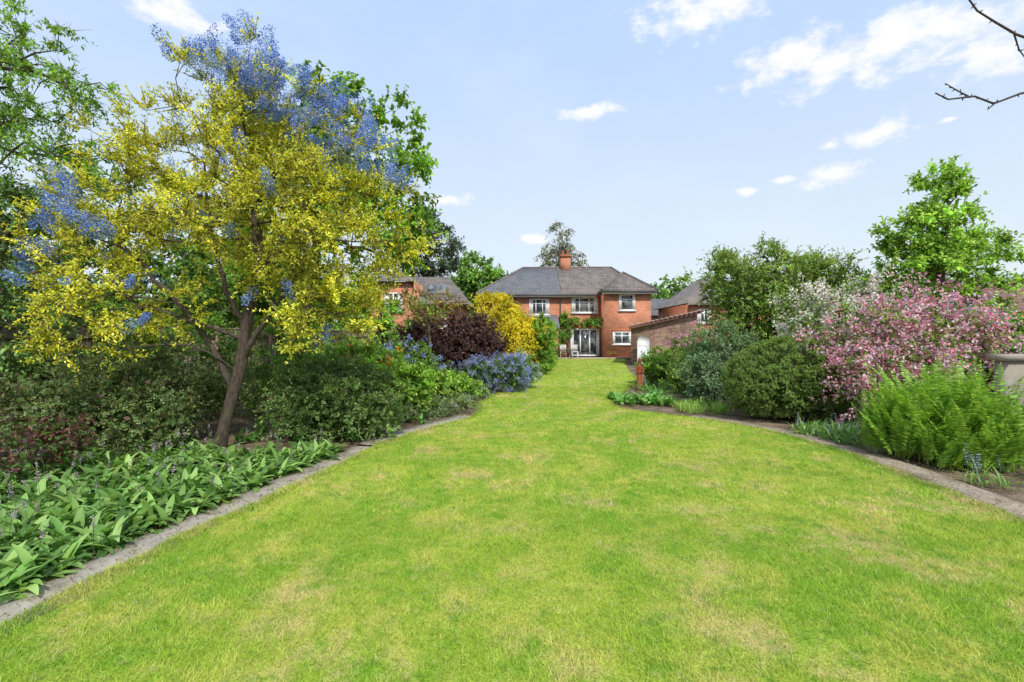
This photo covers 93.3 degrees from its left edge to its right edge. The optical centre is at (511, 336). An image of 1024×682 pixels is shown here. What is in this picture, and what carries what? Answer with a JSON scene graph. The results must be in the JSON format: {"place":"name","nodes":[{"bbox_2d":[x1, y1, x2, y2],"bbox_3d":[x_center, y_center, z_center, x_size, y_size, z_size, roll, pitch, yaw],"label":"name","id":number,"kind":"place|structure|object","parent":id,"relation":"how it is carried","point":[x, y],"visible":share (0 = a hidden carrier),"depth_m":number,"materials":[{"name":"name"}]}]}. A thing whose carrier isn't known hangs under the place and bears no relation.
{"place":"outdoors","nodes":[
{"label":"outdoors","id":0,"kind":"place"},
{"bbox_2d":[358,272,475,332],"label":"brick house","id":1,"kind":"structure","parent":0,"point":[436,284],"depth_m":27.50,"materials":[{"name":"brick"}]},
{"bbox_2d":[384,293,402,311],"bbox_3d":[-6.500,-1.860,26.450,1.160,1.080,0.140,0,0,0],"label":"window","id":2,"kind":"structure","parent":1,"relation":"in","point":[394,294],"depth_m":26.48,"materials":[{"name":"clear glass"}]},
{"bbox_2d":[442,294,475,322],"bbox_3d":[-5.872,-1.174,37.855,6.622,5.549,5.680,0,0,41],"label":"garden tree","id":3,"kind":"object","parent":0,"point":[469,309],"visible":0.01,"depth_m":37.69,"materials":[{"name":"green plant"}]},
{"bbox_2d":[0,358,1023,681],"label":"lawn","id":4,"kind":"structure","parent":0,"point":[432,657],"depth_m":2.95,"materials":[{"name":"green plant"}]},
{"bbox_2d":[0,341,1023,595],"bbox_3d":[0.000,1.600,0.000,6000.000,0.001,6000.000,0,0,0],"label":"ground","id":5,"kind":"structure","parent":0,"point":[210,425],"depth_m":8.24,"materials":[{"name":"soil"}]},
{"bbox_2d":[0,179,100,307],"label":"garden tree","id":6,"kind":"object","parent":5,"relation":"on","point":[38,234],"visible":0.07,"depth_m":22.46,"materials":[{"name":"green plant"}]},
{"bbox_2d":[0,408,103,487],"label":"heuchera plant","id":7,"kind":"object","parent":5,"relation":"on","point":[56,435],"visible":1,"depth_m":5.27,"materials":[{"name":"red plant"}]},
{"bbox_2d":[0,142,108,426],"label":"laurel shrub","id":8,"kind":"object","parent":5,"relation":"on","point":[8,300],"visible":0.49,"depth_m":7.37,"materials":[{"name":"green plant"}]},
{"bbox_2d":[0,0,147,217],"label":"rowan tree","id":9,"kind":"object","parent":5,"relation":"on","point":[15,115],"visible":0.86,"depth_m":8.06,"materials":[{"name":"green plant"}]},
{"bbox_2d":[0,140,273,329],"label":"holly tree","id":10,"kind":"object","parent":5,"relation":"on","point":[164,272],"visible":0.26,"depth_m":12.19,"materials":[{"name":"green plant"}]},
{"bbox_2d":[0,315,274,460],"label":"cotoneaster shrub","id":11,"kind":"object","parent":5,"relation":"on","point":[138,400],"visible":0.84,"depth_m":6.61,"materials":[{"name":"green plant"}]},
{"bbox_2d":[0,425,347,602],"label":"ground cover","id":12,"kind":"object","parent":5,"relation":"on","point":[118,511],"depth_m":4.50,"materials":[{"name":"green plant"}]},
{"bbox_2d":[0,446,374,634],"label":"stone edging","id":13,"kind":"structure","parent":5,"relation":"on","point":[11,607],"depth_m":3.62,"materials":[{"name":"stone"}]},
{"bbox_2d":[35,292,346,420],"bbox_3d":[-5.676,0.452,9.386,5.650,2.548,2.285,0,0,-17],"label":"rhododendron shrub","id":14,"kind":"object","parent":5,"relation":"on","point":[227,345],"visible":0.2,"depth_m":9.11,"materials":[{"name":"green plant"}]},
{"bbox_2d":[0,321,404,421],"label":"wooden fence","id":15,"kind":"object","parent":5,"relation":"on","point":[88,342],"visible":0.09,"depth_m":11.37,"materials":[{"name":"brown wood"}]},
{"bbox_2d":[154,231,282,306],"bbox_3d":[-17.341,-2.701,30.040,8.332,8.602,7.270,0,0,-31],"label":"garden tree","id":16,"kind":"object","parent":5,"relation":"on","point":[159,295],"visible":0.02,"depth_m":28.92,"materials":[{"name":"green plant"}]},
{"bbox_2d":[0,7,444,449],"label":"ceanothus tree","id":17,"kind":"object","parent":5,"relation":"on","point":[74,220],"visible":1,"depth_m":6.34,"materials":[{"name":"yellow plant"}]},
{"bbox_2d":[164,235,302,330],"bbox_3d":[-13.323,-1.697,23.603,7.362,6.595,5.457,0,0,-18],"label":"garden tree","id":18,"kind":"object","parent":5,"relation":"on","point":[200,259],"visible":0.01,"depth_m":22.60,"materials":[{"name":"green plant"}]},
{"bbox_2d":[176,231,385,379],"bbox_3d":[-6.716,-0.794,13.970,6.126,4.802,3.238,0,0,0],"label":"hawthorn tree","id":19,"kind":"object","parent":5,"relation":"on","point":[231,316],"visible":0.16,"depth_m":13.63,"materials":[{"name":"green plant"}]},
{"bbox_2d":[214,58,449,376],"bbox_3d":[-4.373,-2.538,11.961,5.793,8.335,4.170,0,0,0],"label":"lime tree","id":20,"kind":"object","parent":5,"relation":"on","point":[422,162],"visible":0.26,"depth_m":11.44,"materials":[{"name":"green plant"}]},
{"bbox_2d":[254,350,417,444],"bbox_3d":[-2.729,0.979,7.727,2.412,1.602,2.189,0,0,0],"label":"fuchsia shrub","id":21,"kind":"object","parent":5,"relation":"on","point":[353,395],"visible":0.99,"depth_m":7.32,"materials":[{"name":"green plant"}]},
{"bbox_2d":[256,335,417,397],"bbox_3d":[-4.467,0.911,12.384,3.726,1.938,3.101,0,0,-33],"label":"berry bush","id":22,"kind":"object","parent":5,"relation":"on","point":[377,341],"visible":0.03,"depth_m":12.00,"materials":[{"name":"green plant"}]},
{"bbox_2d":[175,375,502,443],"bbox_3d":[-2.034,1.426,13.461,3.320,0.318,14.060,0,0,11],"label":"ground cover","id":23,"kind":"object","parent":5,"relation":"on","point":[262,427],"visible":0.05,"depth_m":7.42,"materials":[{"name":"green plant"}]},
{"bbox_2d":[327,335,439,418],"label":"poppy plant","id":24,"kind":"object","parent":5,"relation":"on","point":[415,375],"visible":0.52,"depth_m":9.19,"materials":[{"name":"green plant"}]},
{"bbox_2d":[319,287,447,352],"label":"hazel shrub","id":25,"kind":"object","parent":5,"relation":"on","point":[388,325],"visible":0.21,"depth_m":20.01,"materials":[{"name":"green plant"}]},
{"bbox_2d":[356,415,469,445],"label":"stone edging","id":26,"kind":"structure","parent":5,"relation":"on","point":[419,427],"depth_m":8.18,"materials":[{"name":"stone"}]},
{"bbox_2d":[382,334,453,373],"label":"bluebell shrub","id":27,"kind":"object","parent":5,"relation":"on","point":[411,357],"visible":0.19,"depth_m":11.08,"materials":[{"name":"blue plant"}]},
{"bbox_2d":[397,209,466,281],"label":"pine tree","id":28,"kind":"object","parent":5,"relation":"on","point":[451,263],"visible":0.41,"depth_m":45.73,"materials":[{"name":"green plant"}]},
{"bbox_2d":[393,282,471,356],"bbox_3d":[-2.013,0.090,12.176,1.753,3.025,1.378,0,0,15],"label":"acer tree","id":29,"kind":"object","parent":5,"relation":"on","point":[426,311],"visible":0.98,"depth_m":12.17,"materials":[{"name":"green plant"}]},
{"bbox_2d":[390,393,479,424],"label":"lavender plant","id":30,"kind":"object","parent":5,"relation":"on","point":[428,415],"visible":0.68,"depth_m":9.57,"materials":[{"name":"green plant"}]},
{"bbox_2d":[389,302,513,377],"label":"smoke bush","id":31,"kind":"object","parent":5,"relation":"on","point":[462,339],"visible":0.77,"depth_m":13.90,"materials":[{"name":"purple plant"}]},
{"bbox_2d":[421,362,482,409],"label":"hydrangea shrub","id":32,"kind":"object","parent":5,"relation":"on","point":[453,383],"visible":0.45,"depth_m":10.56,"materials":[{"name":"green plant"}]},
{"bbox_2d":[449,250,508,313],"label":"oak tree","id":33,"kind":"object","parent":5,"relation":"on","point":[467,285],"visible":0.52,"depth_m":42.75,"materials":[{"name":"green plant"}]},
{"bbox_2d":[470,375,494,402],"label":"lavender plant","id":34,"kind":"object","parent":5,"relation":"on","point":[484,388],"visible":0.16,"depth_m":12.22,"materials":[{"name":"green plant"}]},
{"bbox_2d":[453,350,532,394],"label":"ceanothus shrub","id":35,"kind":"object","parent":5,"relation":"on","point":[505,369],"visible":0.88,"depth_m":13.17,"materials":[{"name":"blue plant"}]},
{"bbox_2d":[468,289,556,374],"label":"shrub","id":36,"kind":"object","parent":5,"relation":"on","point":[514,323],"visible":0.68,"depth_m":19.33,"materials":[{"name":"yellow plant"}]},
{"bbox_2d":[1,390,1023,614],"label":"leaf litter","id":37,"kind":"object","parent":5,"relation":"on","point":[5,613],"visible":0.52,"depth_m":5.33,"materials":[{"name":"brown plant"}]},
{"bbox_2d":[1,264,1023,331],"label":"distant woodland","id":38,"kind":"object","parent":5,"relation":"on","point":[663,293],"visible":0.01,"depth_m":76.80,"materials":[{"name":"green plant"}]},
{"bbox_2d":[512,347,543,388],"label":"viburnum shrub","id":39,"kind":"object","parent":5,"relation":"on","point":[535,371],"visible":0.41,"depth_m":14.45,"materials":[{"name":"green plant"}]},
{"bbox_2d":[527,310,559,374],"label":"beech hedge","id":40,"kind":"object","parent":5,"relation":"on","point":[545,362],"visible":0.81,"depth_m":19.51,"materials":[{"name":"green plant"}]},
{"bbox_2d":[533,219,588,266],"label":"birch tree","id":41,"kind":"object","parent":5,"relation":"on","point":[548,256],"visible":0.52,"depth_m":49.27,"materials":[{"name":"green plant"}]},
{"bbox_2d":[475,250,658,356],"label":"brick house","id":42,"kind":"structure","parent":5,"relation":"on","point":[619,302],"depth_m":36.48,"materials":[{"name":"brick"}]},
{"bbox_2d":[529,299,548,314],"bbox_3d":[2.050,-2.210,36.450,1.660,1.280,0.140,0,0,0],"label":"window","id":43,"kind":"structure","parent":42,"relation":"in","point":[536,306],"depth_m":36.48,"materials":[{"name":"clear glass"}]},
{"bbox_2d":[570,329,598,355],"bbox_3d":[5.500,0.440,36.485,2.200,2.080,0.070,0,0,0],"label":"door","id":44,"kind":"structure","parent":42,"relation":"in","point":[586,340],"depth_m":36.48,"materials":[{"name":"clear glass"}]},
{"bbox_2d":[571,297,598,313],"bbox_3d":[5.475,-2.335,36.450,2.110,1.230,0.140,0,0,0],"label":"window","id":45,"kind":"structure","parent":42,"relation":"in","point":[580,305],"depth_m":36.48,"materials":[{"name":"clear glass"}]},
{"bbox_2d":[612,332,630,344],"bbox_3d":[7.950,0.140,34.950,1.460,0.980,0.140,0,0,0],"label":"window","id":46,"kind":"structure","parent":42,"relation":"in","point":[619,338],"depth_m":34.98,"materials":[{"name":"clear glass"}]},
{"bbox_2d":[618,294,635,310],"bbox_3d":[8.325,-2.435,34.950,1.310,1.230,0.140,0,0,0],"label":"window","id":47,"kind":"structure","parent":42,"relation":"in","point":[626,301],"depth_m":34.98,"materials":[{"name":"clear glass"}]},
{"bbox_2d":[552,311,603,356],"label":"climbing plant","id":48,"kind":"object","parent":5,"relation":"on","point":[594,322],"visible":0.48,"depth_m":36.03,"materials":[{"name":"green plant"}]},
{"bbox_2d":[557,357,630,359],"bbox_3d":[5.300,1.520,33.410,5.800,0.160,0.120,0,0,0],"label":"patio","id":49,"kind":"structure","parent":5,"relation":"on","point":[628,358],"depth_m":33.35,"materials":[{"name":"stone"}]},
{"bbox_2d":[635,358,643,389],"bbox_3d":[3.850,1.120,14.600,0.268,0.960,0.220,0,0,0],"label":"garden statue","id":50,"kind":"object","parent":5,"relation":"on","point":[639,368],"visible":0.95,"depth_m":14.55,"materials":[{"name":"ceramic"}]},
{"bbox_2d":[607,391,675,405],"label":"bergenia plant","id":51,"kind":"object","parent":5,"relation":"on","point":[654,398],"visible":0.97,"depth_m":11.36,"materials":[{"name":"green plant"}]},
{"bbox_2d":[634,345,679,384],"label":"box bush","id":52,"kind":"object","parent":5,"relation":"on","point":[650,362],"visible":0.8,"depth_m":15.39,"materials":[{"name":"green plant"}]},
{"bbox_2d":[629,310,702,364],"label":"brick outbuilding","id":53,"kind":"structure","parent":5,"relation":"on","point":[655,331],"depth_m":27.08,"materials":[{"name":"brown brick"}]},
{"bbox_2d":[637,336,649,362],"bbox_3d":[7.150,0.750,26.323,0.660,1.600,0.075,0,0,0],"label":"arched white door","id":54,"kind":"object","parent":53,"relation":"in","point":[643,343],"visible":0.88,"depth_m":26.30,"materials":[{"name":"white paint"}]},
{"bbox_2d":[656,345,707,392],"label":"euonymus shrub","id":55,"kind":"object","parent":5,"relation":"on","point":[670,372],"visible":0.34,"depth_m":13.60,"materials":[{"name":"green plant"}]},
{"bbox_2d":[663,319,714,359],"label":"weigela shrub","id":56,"kind":"object","parent":5,"relation":"on","point":[675,341],"visible":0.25,"depth_m":18.55,"materials":[{"name":"pink plant"}]},
{"bbox_2d":[670,396,735,413],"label":"grass tuft","id":57,"kind":"object","parent":5,"relation":"on","point":[697,404],"visible":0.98,"depth_m":10.16,"materials":[{"name":"green plant"}]},
{"bbox_2d":[674,315,766,401],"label":"elder shrub","id":58,"kind":"object","parent":5,"relation":"on","point":[711,359],"visible":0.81,"depth_m":11.16,"materials":[{"name":"green plant"}]},
{"bbox_2d":[634,380,826,409],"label":"ground cover","id":59,"kind":"object","parent":5,"relation":"on","point":[657,387],"visible":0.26,"depth_m":13.25,"materials":[{"name":"green plant"}]},
{"bbox_2d":[675,231,868,364],"bbox_3d":[6.780,-0.585,12.410,4.665,4.396,3.002,0,0,-20],"label":"lilac shrub","id":60,"kind":"object","parent":5,"relation":"on","point":[751,296],"visible":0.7,"depth_m":12.04,"materials":[{"name":"green plant"}]},
{"bbox_2d":[718,334,860,420],"bbox_3d":[5.381,0.783,9.339,2.636,1.683,1.909,0,0,0],"label":"hebe shrub","id":61,"kind":"object","parent":5,"relation":"on","point":[775,384],"visible":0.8,"depth_m":8.94,"materials":[{"name":"green plant"}]},
{"bbox_2d":[787,414,810,434],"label":"bluebell plant","id":62,"kind":"object","parent":5,"relation":"on","point":[798,425],"visible":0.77,"depth_m":7.88,"materials":[{"name":"green plant"}]},
{"bbox_2d":[787,417,864,445],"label":"ground cover","id":63,"kind":"object","parent":5,"relation":"on","point":[823,433],"visible":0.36,"depth_m":7.66,"materials":[{"name":"green plant"}]},
{"bbox_2d":[819,413,852,435],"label":"bluebell plant","id":64,"kind":"object","parent":5,"relation":"on","point":[838,424],"visible":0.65,"depth_m":7.56,"materials":[{"name":"green plant"}]},
{"bbox_2d":[826,418,859,441],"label":"bluebell plant","id":65,"kind":"object","parent":5,"relation":"on","point":[829,431],"visible":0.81,"depth_m":7.32,"materials":[{"name":"green plant"}]},
{"bbox_2d":[767,262,930,413],"bbox_3d":[6.865,0.056,9.878,2.926,3.092,2.066,0,0,0],"label":"beauty bush","id":66,"kind":"object","parent":5,"relation":"on","point":[847,303],"visible":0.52,"depth_m":9.66,"materials":[{"name":"white plant"}]},
{"bbox_2d":[842,422,868,446],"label":"bluebell plant","id":67,"kind":"object","parent":5,"relation":"on","point":[860,444],"visible":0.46,"depth_m":7.00,"materials":[{"name":"green plant"}]},
{"bbox_2d":[690,415,1023,519],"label":"stone edging","id":68,"kind":"structure","parent":5,"relation":"on","point":[984,495],"depth_m":5.48,"materials":[{"name":"stone"}]},
{"bbox_2d":[851,388,891,452],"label":"fern","id":69,"kind":"object","parent":5,"relation":"on","point":[872,437],"visible":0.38,"depth_m":6.62,"materials":[{"name":"green plant"}]},
{"bbox_2d":[842,267,919,288],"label":"garden tree","id":70,"kind":"object","parent":5,"relation":"on","point":[871,275],"depth_m":50.43,"materials":[{"name":"green plant"}]},
{"bbox_2d":[750,343,1023,402],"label":"wooden fence","id":71,"kind":"object","parent":5,"relation":"on","point":[992,373],"visible":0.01,"depth_m":9.30,"materials":[{"name":"brown wood"}]},
{"bbox_2d":[861,366,948,457],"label":"fern","id":72,"kind":"object","parent":5,"relation":"on","point":[891,402],"visible":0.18,"depth_m":6.45,"materials":[{"name":"green plant"}]},
{"bbox_2d":[792,268,1023,426],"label":"beauty bush","id":73,"kind":"object","parent":5,"relation":"on","point":[941,335],"visible":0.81,"depth_m":8.06,"materials":[{"name":"pink plant"}]},
{"bbox_2d":[856,382,960,464],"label":"fern","id":74,"kind":"object","parent":5,"relation":"on","point":[899,441],"visible":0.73,"depth_m":6.18,"materials":[{"name":"green plant"}]},
{"bbox_2d":[859,268,973,289],"bbox_3d":[33.048,-2.316,40.102,9.432,7.833,6.767,0,0,0],"label":"garden tree","id":75,"kind":"object","parent":5,"relation":"on","point":[919,279],"visible":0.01,"depth_m":38.96,"materials":[{"name":"green plant"}]},
{"bbox_2d":[878,363,993,405],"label":"fern","id":76,"kind":"object","parent":5,"relation":"on","point":[952,380],"visible":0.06,"depth_m":6.48,"materials":[{"name":"green plant"}]},
{"bbox_2d":[854,155,1023,337],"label":"magnolia tree","id":77,"kind":"object","parent":5,"relation":"on","point":[941,252],"visible":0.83,"depth_m":10.78,"materials":[{"name":"green plant"}]},
{"bbox_2d":[856,429,1023,472],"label":"ground cover","id":78,"kind":"object","parent":5,"relation":"on","point":[1006,466],"visible":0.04,"depth_m":5.64,"materials":[{"name":"green plant"}]},
{"bbox_2d":[872,353,1023,421],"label":"fern","id":79,"kind":"object","parent":5,"relation":"on","point":[926,392],"visible":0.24,"depth_m":6.05,"materials":[{"name":"green plant"}]},
{"bbox_2d":[890,381,1006,465],"bbox_3d":[5.400,1.055,6.029,1.164,1.051,1.073,0,0,-29],"label":"fern","id":80,"kind":"object","parent":5,"relation":"on","point":[943,444],"visible":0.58,"depth_m":5.96,"materials":[{"name":"green plant"}]},
{"bbox_2d":[890,357,1023,417],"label":"fern","id":81,"kind":"object","parent":5,"relation":"on","point":[965,377],"visible":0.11,"depth_m":6.20,"materials":[{"name":"green plant"}]},
{"bbox_2d":[899,416,1018,471],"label":"plant","id":82,"kind":"object","parent":5,"relation":"on","point":[959,459],"visible":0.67,"depth_m":5.67,"materials":[{"name":"green plant"}]},
{"bbox_2d":[902,364,1023,465],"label":"fern","id":83,"kind":"object","parent":5,"relation":"on","point":[1015,394],"visible":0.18,"depth_m":5.85,"materials":[{"name":"green plant"}]},
{"bbox_2d":[912,302,1023,391],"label":"photinia shrub","id":84,"kind":"object","parent":5,"relation":"on","point":[1020,328],"visible":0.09,"depth_m":9.31,"materials":[{"name":"green plant"}]},
{"bbox_2d":[927,382,1023,471],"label":"fern","id":85,"kind":"object","parent":5,"relation":"on","point":[989,450],"visible":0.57,"depth_m":5.60,"materials":[{"name":"green plant"}]},
{"bbox_2d":[935,0,1023,109],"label":"cherry tree","id":86,"kind":"object","parent":5,"relation":"on","point":[1014,33],"visible":1,"depth_m":3.00,"materials":[{"name":"brown plant"}]},
{"bbox_2d":[946,443,1014,486],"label":"bluebell plant","id":87,"kind":"object","parent":5,"relation":"on","point":[974,476],"visible":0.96,"depth_m":5.20,"materials":[{"name":"green plant"}]},
{"bbox_2d":[949,384,1023,472],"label":"fern","id":88,"kind":"object","parent":5,"relation":"on","point":[1017,452],"visible":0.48,"depth_m":5.63,"materials":[{"name":"green plant"}]},
{"bbox_2d":[966,454,1023,490],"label":"bluebell plant","id":89,"kind":"object","parent":5,"relation":"on","point":[1003,484],"visible":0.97,"depth_m":5.07,"materials":[{"name":"green plant"}]},
{"bbox_2d":[986,354,1023,427],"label":"garden wall","id":90,"kind":"structure","parent":5,"relation":"on","point":[1012,365],"depth_m":7.10,"materials":[{"name":"stone"}]},
{"bbox_2d":[0,0,1023,336],"label":"sky","id":91,"kind":"structure","parent":0,"point":[663,132],"materials":[{"name":"blue"}]},
{"bbox_2d":[560,345,566,356],"bbox_3d":[3.700,1.070,34.900,0.480,0.940,0.480,0,0,0],"label":"garden chair","id":92,"kind":"object","parent":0,"point":[564,349],"visible":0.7,"depth_m":35.10,"materials":[{"name":"white plastic"}]},
{"bbox_2d":[571,345,577,356],"bbox_3d":[4.550,1.070,35.100,0.480,0.940,0.480,0,0,0],"label":"garden chair","id":93,"kind":"object","parent":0,"point":[575,348],"visible":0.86,"depth_m":35.30,"materials":[{"name":"white plastic"}]},
{"bbox_2d":[651,299,667,320],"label":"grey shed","id":94,"kind":"structure","parent":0,"point":[655,303],"depth_m":46.19,"materials":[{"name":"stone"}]},
{"bbox_2d":[653,277,768,343],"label":"brick house","id":95,"kind":"structure","parent":0,"point":[685,300],"depth_m":36.87,"materials":[{"name":"brick"}]},
{"bbox_2d":[697,309,710,323],"bbox_3d":[13.900,-1.460,34.950,1.160,1.080,0.140,0,0,0],"label":"window","id":96,"kind":"structure","parent":95,"relation":"in","point":[699,316],"depth_m":34.98,"materials":[{"name":"white glass"}]},
{"bbox_2d":[810,288,1008,338],"bbox_3d":[21.550,-0.600,27.500,6.600,4.400,7.700,0,0,0],"label":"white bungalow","id":97,"kind":"object","parent":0,"point":[947,306],"depth_m":24.66,"materials":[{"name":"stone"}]},
{"bbox_2d":[945,279,1023,326],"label":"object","id":98,"kind":"structure","parent":0,"point":[1004,295],"depth_m":25.86,"materials":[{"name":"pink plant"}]}
]}

